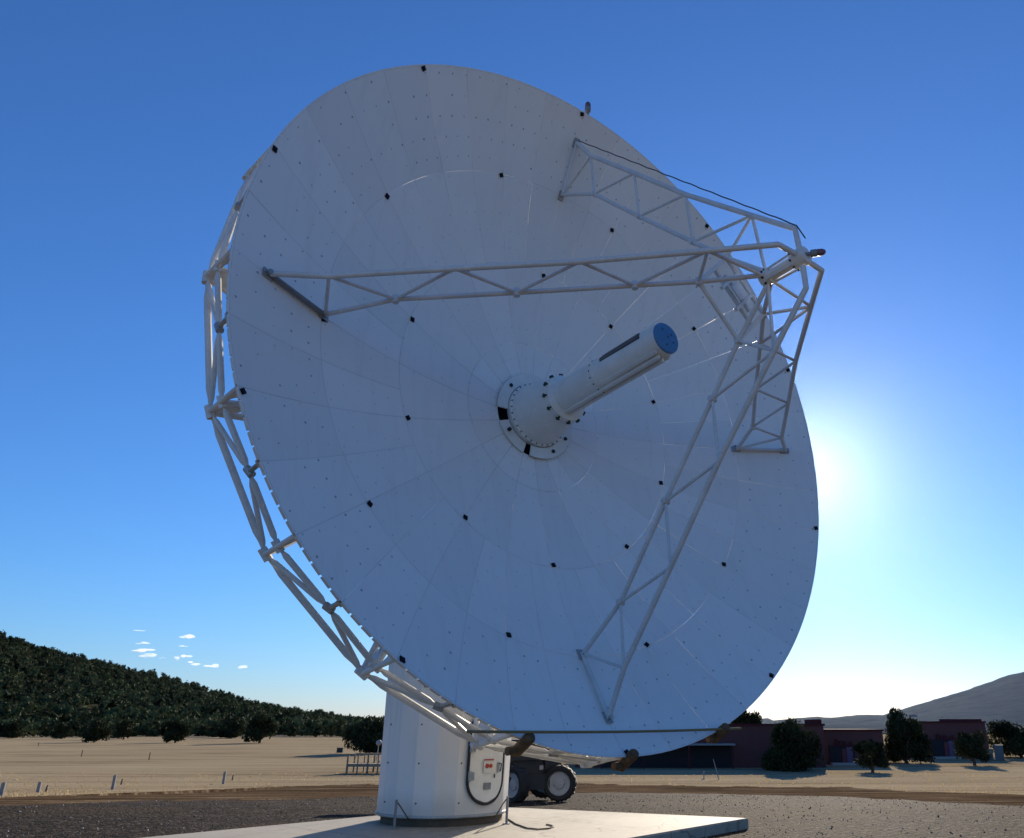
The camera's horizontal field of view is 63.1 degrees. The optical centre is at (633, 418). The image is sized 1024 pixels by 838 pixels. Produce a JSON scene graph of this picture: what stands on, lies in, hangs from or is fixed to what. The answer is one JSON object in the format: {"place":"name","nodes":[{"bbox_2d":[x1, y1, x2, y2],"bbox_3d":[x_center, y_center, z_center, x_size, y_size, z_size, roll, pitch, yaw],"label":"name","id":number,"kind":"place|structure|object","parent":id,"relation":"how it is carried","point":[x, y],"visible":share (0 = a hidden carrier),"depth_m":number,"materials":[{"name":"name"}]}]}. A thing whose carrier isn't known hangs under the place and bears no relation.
{"place":"outdoors","nodes":[
{"label":"outdoors","id":0,"kind":"place"},
{"bbox_2d":[0,637,230,733],"bbox_3d":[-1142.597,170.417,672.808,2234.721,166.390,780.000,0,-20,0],"label":"wooded hill","id":1,"kind":"structure","parent":0,"point":[89,706],"depth_m":582.82,"materials":[{"name":"green plant"}]},
{"bbox_2d":[0,631,384,736],"bbox_3d":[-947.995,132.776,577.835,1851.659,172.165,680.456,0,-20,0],"label":"hillside woodland","id":2,"kind":"object","parent":1,"relation":"on","point":[197,707],"visible":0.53,"depth_m":468.28,"materials":[{"name":"green plant"}]},
{"bbox_2d":[0,733,1023,797],"bbox_3d":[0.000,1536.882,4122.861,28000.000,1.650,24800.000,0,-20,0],"label":"ground","id":3,"kind":"structure","parent":0,"point":[319,758],"depth_m":64.65,"materials":[{"name":"beige sand"}]},
{"bbox_2d":[0,782,6,795],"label":"marker post","id":4,"kind":"object","parent":3,"relation":"on","point":[2,787],"visible":0.79,"depth_m":28.23,"materials":[{"name":"white plastic"}]},
{"bbox_2d":[0,719,27,738],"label":"juniper tree","id":5,"kind":"object","parent":3,"relation":"on","point":[11,730],"visible":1,"depth_m":212.86,"materials":[{"name":"green plant"}]},
{"bbox_2d":[36,782,41,792],"bbox_3d":[-25.328,15.731,34.929,0.140,0.552,0.060,0,-20,0],"label":"marker post","id":6,"kind":"object","parent":3,"relation":"on","point":[39,784],"visible":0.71,"depth_m":34.93,"materials":[{"name":"white plastic"}]},
{"bbox_2d":[49,722,75,738],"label":"juniper tree","id":7,"kind":"object","parent":3,"relation":"on","point":[61,731],"visible":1,"depth_m":207.11,"materials":[{"name":"green plant"}]},
{"bbox_2d":[80,717,113,741],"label":"juniper tree","id":8,"kind":"object","parent":3,"relation":"on","point":[96,730],"visible":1,"depth_m":165.66,"materials":[{"name":"green plant"}]},
{"bbox_2d":[111,775,116,789],"bbox_3d":[-25.833,18.091,40.764,0.140,0.774,0.060,0,-20,0],"label":"marker post","id":9,"kind":"object","parent":3,"relation":"on","point":[113,782],"visible":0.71,"depth_m":40.75,"materials":[{"name":"white plastic"}]},
{"bbox_2d":[111,718,133,739],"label":"juniper tree","id":10,"kind":"object","parent":3,"relation":"on","point":[124,728],"visible":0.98,"depth_m":196.45,"materials":[{"name":"green plant"}]},
{"bbox_2d":[162,718,191,742],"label":"juniper tree","id":11,"kind":"object","parent":3,"relation":"on","point":[177,730],"visible":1,"depth_m":162.41,"materials":[{"name":"green plant"}]},
{"bbox_2d":[222,771,225,783],"bbox_3d":[-23.929,20.994,47.934,0.140,0.786,0.060,0,-20,0],"label":"marker post","id":12,"kind":"object","parent":3,"relation":"on","point":[224,777],"visible":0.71,"depth_m":47.92,"materials":[{"name":"white plastic"}]},
{"bbox_2d":[214,716,245,737],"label":"juniper tree","id":13,"kind":"object","parent":3,"relation":"on","point":[235,728],"visible":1,"depth_m":212.89,"materials":[{"name":"green plant"}]},
{"bbox_2d":[242,711,278,742],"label":"juniper tree","id":14,"kind":"object","parent":3,"relation":"on","point":[261,726],"visible":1,"depth_m":158.64,"materials":[{"name":"green plant"}]},
{"bbox_2d":[336,748,343,752],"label":"equipment box","id":15,"kind":"object","parent":3,"relation":"on","point":[340,750],"visible":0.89,"depth_m":102.00,"materials":[{"name":"grey metal"}]},
{"bbox_2d":[341,715,383,752],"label":"juniper tree","id":16,"kind":"object","parent":3,"relation":"on","point":[365,735],"visible":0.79,"depth_m":101.20,"materials":[{"name":"green plant"}]},
{"bbox_2d":[345,753,380,773],"bbox_3d":[-19.323,25.805,61.560,3.918,1.367,1.780,0,-20,0],"label":"metal railing","id":17,"kind":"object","parent":3,"relation":"on","point":[367,765],"depth_m":60.89,"materials":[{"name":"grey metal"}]},
{"bbox_2d":[372,740,381,769],"bbox_3d":[-19.962,26.177,63.849,0.769,2.279,0.677,0,-20,0],"label":"weather instrument","id":18,"kind":"object","parent":3,"relation":"on","point":[378,742],"visible":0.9,"depth_m":64.11,"materials":[{"name":"white metal"}]},
{"bbox_2d":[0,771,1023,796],"bbox_3d":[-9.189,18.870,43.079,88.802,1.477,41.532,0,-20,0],"label":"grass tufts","id":19,"kind":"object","parent":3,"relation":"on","point":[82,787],"visible":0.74,"depth_m":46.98,"materials":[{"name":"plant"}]},
{"bbox_2d":[575,719,825,768],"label":"red building","id":20,"kind":"structure","parent":3,"relation":"on","point":[746,745],"depth_m":69.32,"materials":[{"name":"red paint"}]},
{"bbox_2d":[731,710,761,723],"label":"juniper tree","id":21,"kind":"object","parent":3,"relation":"on","point":[744,717],"visible":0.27,"depth_m":85.46,"materials":[{"name":"green plant"}]},
{"bbox_2d":[761,716,824,771],"bbox_3d":[12.482,25.758,64.932,5.002,4.237,5.214,0,-20,0],"label":"juniper tree","id":22,"kind":"object","parent":3,"relation":"on","point":[796,749],"visible":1,"depth_m":63.89,"materials":[{"name":"green plant"}]},
{"bbox_2d":[824,729,885,764],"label":"red building","id":23,"kind":"structure","parent":3,"relation":"on","point":[839,743],"depth_m":74.57,"materials":[{"name":"red paint"}]},
{"bbox_2d":[851,739,889,771],"bbox_3d":[18.092,25.657,62.456,2.728,2.600,2.755,17,-26,-38],"label":"juniper tree","id":24,"kind":"object","parent":3,"relation":"on","point":[874,758],"visible":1,"depth_m":62.03,"materials":[{"name":"green plant"}]},
{"bbox_2d":[884,706,935,763],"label":"juniper tree","id":25,"kind":"object","parent":3,"relation":"on","point":[903,732],"visible":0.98,"depth_m":76.72,"materials":[{"name":"green plant"}]},
{"bbox_2d":[905,719,988,758],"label":"red building","id":26,"kind":"structure","parent":3,"relation":"on","point":[941,734],"depth_m":88.70,"materials":[{"name":"red paint"}]},
{"bbox_2d":[952,729,991,765],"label":"juniper tree","id":27,"kind":"object","parent":3,"relation":"on","point":[968,745],"visible":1,"depth_m":72.56,"materials":[{"name":"green plant"}]},
{"bbox_2d":[988,745,1004,759],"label":"utility cabinet","id":28,"kind":"object","parent":3,"relation":"on","point":[998,752],"visible":0.83,"depth_m":83.73,"materials":[{"name":"grey metal"}]},
{"bbox_2d":[986,719,1023,757],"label":"juniper tree","id":29,"kind":"object","parent":3,"relation":"on","point":[1009,735],"visible":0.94,"depth_m":90.57,"materials":[{"name":"green plant"}]},
{"bbox_2d":[0,792,1023,837],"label":"gravel yard","id":30,"kind":"structure","parent":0,"point":[832,808],"depth_m":16.73,"materials":[{"name":"grey gravel"}]},
{"bbox_2d":[143,807,748,837],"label":"concrete pad","id":31,"kind":"object","parent":30,"relation":"on","point":[579,824],"visible":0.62,"depth_m":13.17,"materials":[{"name":"grey concrete"}]},
{"bbox_2d":[389,800,412,828],"bbox_3d":[-3.703,6.310,13.115,0.362,0.420,0.154,7,-22,-19],"label":"ground rod","id":32,"kind":"object","parent":31,"relation":"on","point":[395,813],"visible":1,"depth_m":13.09,"materials":[{"name":"metal"}]},
{"bbox_2d":[493,796,510,823],"bbox_3d":[-2.215,6.543,13.742,0.362,0.420,0.154,-7,-22,19],"label":"ground rod","id":33,"kind":"object","parent":31,"relation":"on","point":[507,806],"visible":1,"depth_m":13.72,"materials":[{"name":"metal"}]},
{"bbox_2d":[201,64,825,826],"bbox_3d":[-0.864,-0.229,14.128,9.498,13.382,8.851,0,-20,0],"label":"radio telescope","id":34,"kind":"object","parent":31,"relation":"on","point":[409,252],"visible":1,"depth_m":13.49,"materials":[{"name":"paint"}]},
{"bbox_2d":[466,727,741,733],"bbox_3d":[-0.153,4.337,11.435,4.992,0.072,0.035,18,-27,-39],"label":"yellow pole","id":35,"kind":"object","parent":34,"relation":"attached to","point":[572,732],"visible":1,"depth_m":11.11,"materials":[{"name":"metal"}]},
{"bbox_2d":[508,818,553,829],"bbox_3d":[-1.738,6.718,13.643,0.493,0.020,1.739,9,-22,-23],"label":"loose cable","id":36,"kind":"object","parent":31,"relation":"on","point":[532,828],"visible":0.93,"depth_m":13.05,"materials":[{"name":"black rubber"}]},
{"bbox_2d":[508,739,577,802],"bbox_3d":[-3.230,8.924,21.307,3.327,1.857,2.191,9,-22,-23],"label":"lift vehicle","id":37,"kind":"object","parent":30,"relation":"on","point":[551,780],"visible":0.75,"depth_m":21.04,"materials":[{"name":"black rubber"}]},
{"bbox_2d":[0,783,1023,805],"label":"dirt verge","id":38,"kind":"structure","parent":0,"point":[296,792],"depth_m":31.28,"materials":[{"name":"brown soil"}]},
{"bbox_2d":[0,0,1023,719],"label":"sky","id":39,"kind":"structure","parent":0,"point":[890,133],"materials":[{"name":"blue"}]},
{"bbox_2d":[729,715,881,723],"bbox_3d":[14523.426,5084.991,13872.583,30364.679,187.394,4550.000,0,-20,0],"label":"range","id":40,"kind":"structure","parent":0,"point":[765,720],"depth_m":14462.45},
{"bbox_2d":[764,672,1023,724],"bbox_3d":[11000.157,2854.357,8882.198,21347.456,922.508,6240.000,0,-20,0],"label":"mountain","id":41,"kind":"structure","parent":0,"point":[1000,699],"depth_m":7804.34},
{"bbox_2d":[823,725,1023,732],"bbox_3d":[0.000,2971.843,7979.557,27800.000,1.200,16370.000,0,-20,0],"label":"scrubland","id":42,"kind":"structure","parent":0,"point":[854,727],"depth_m":562.55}
]}

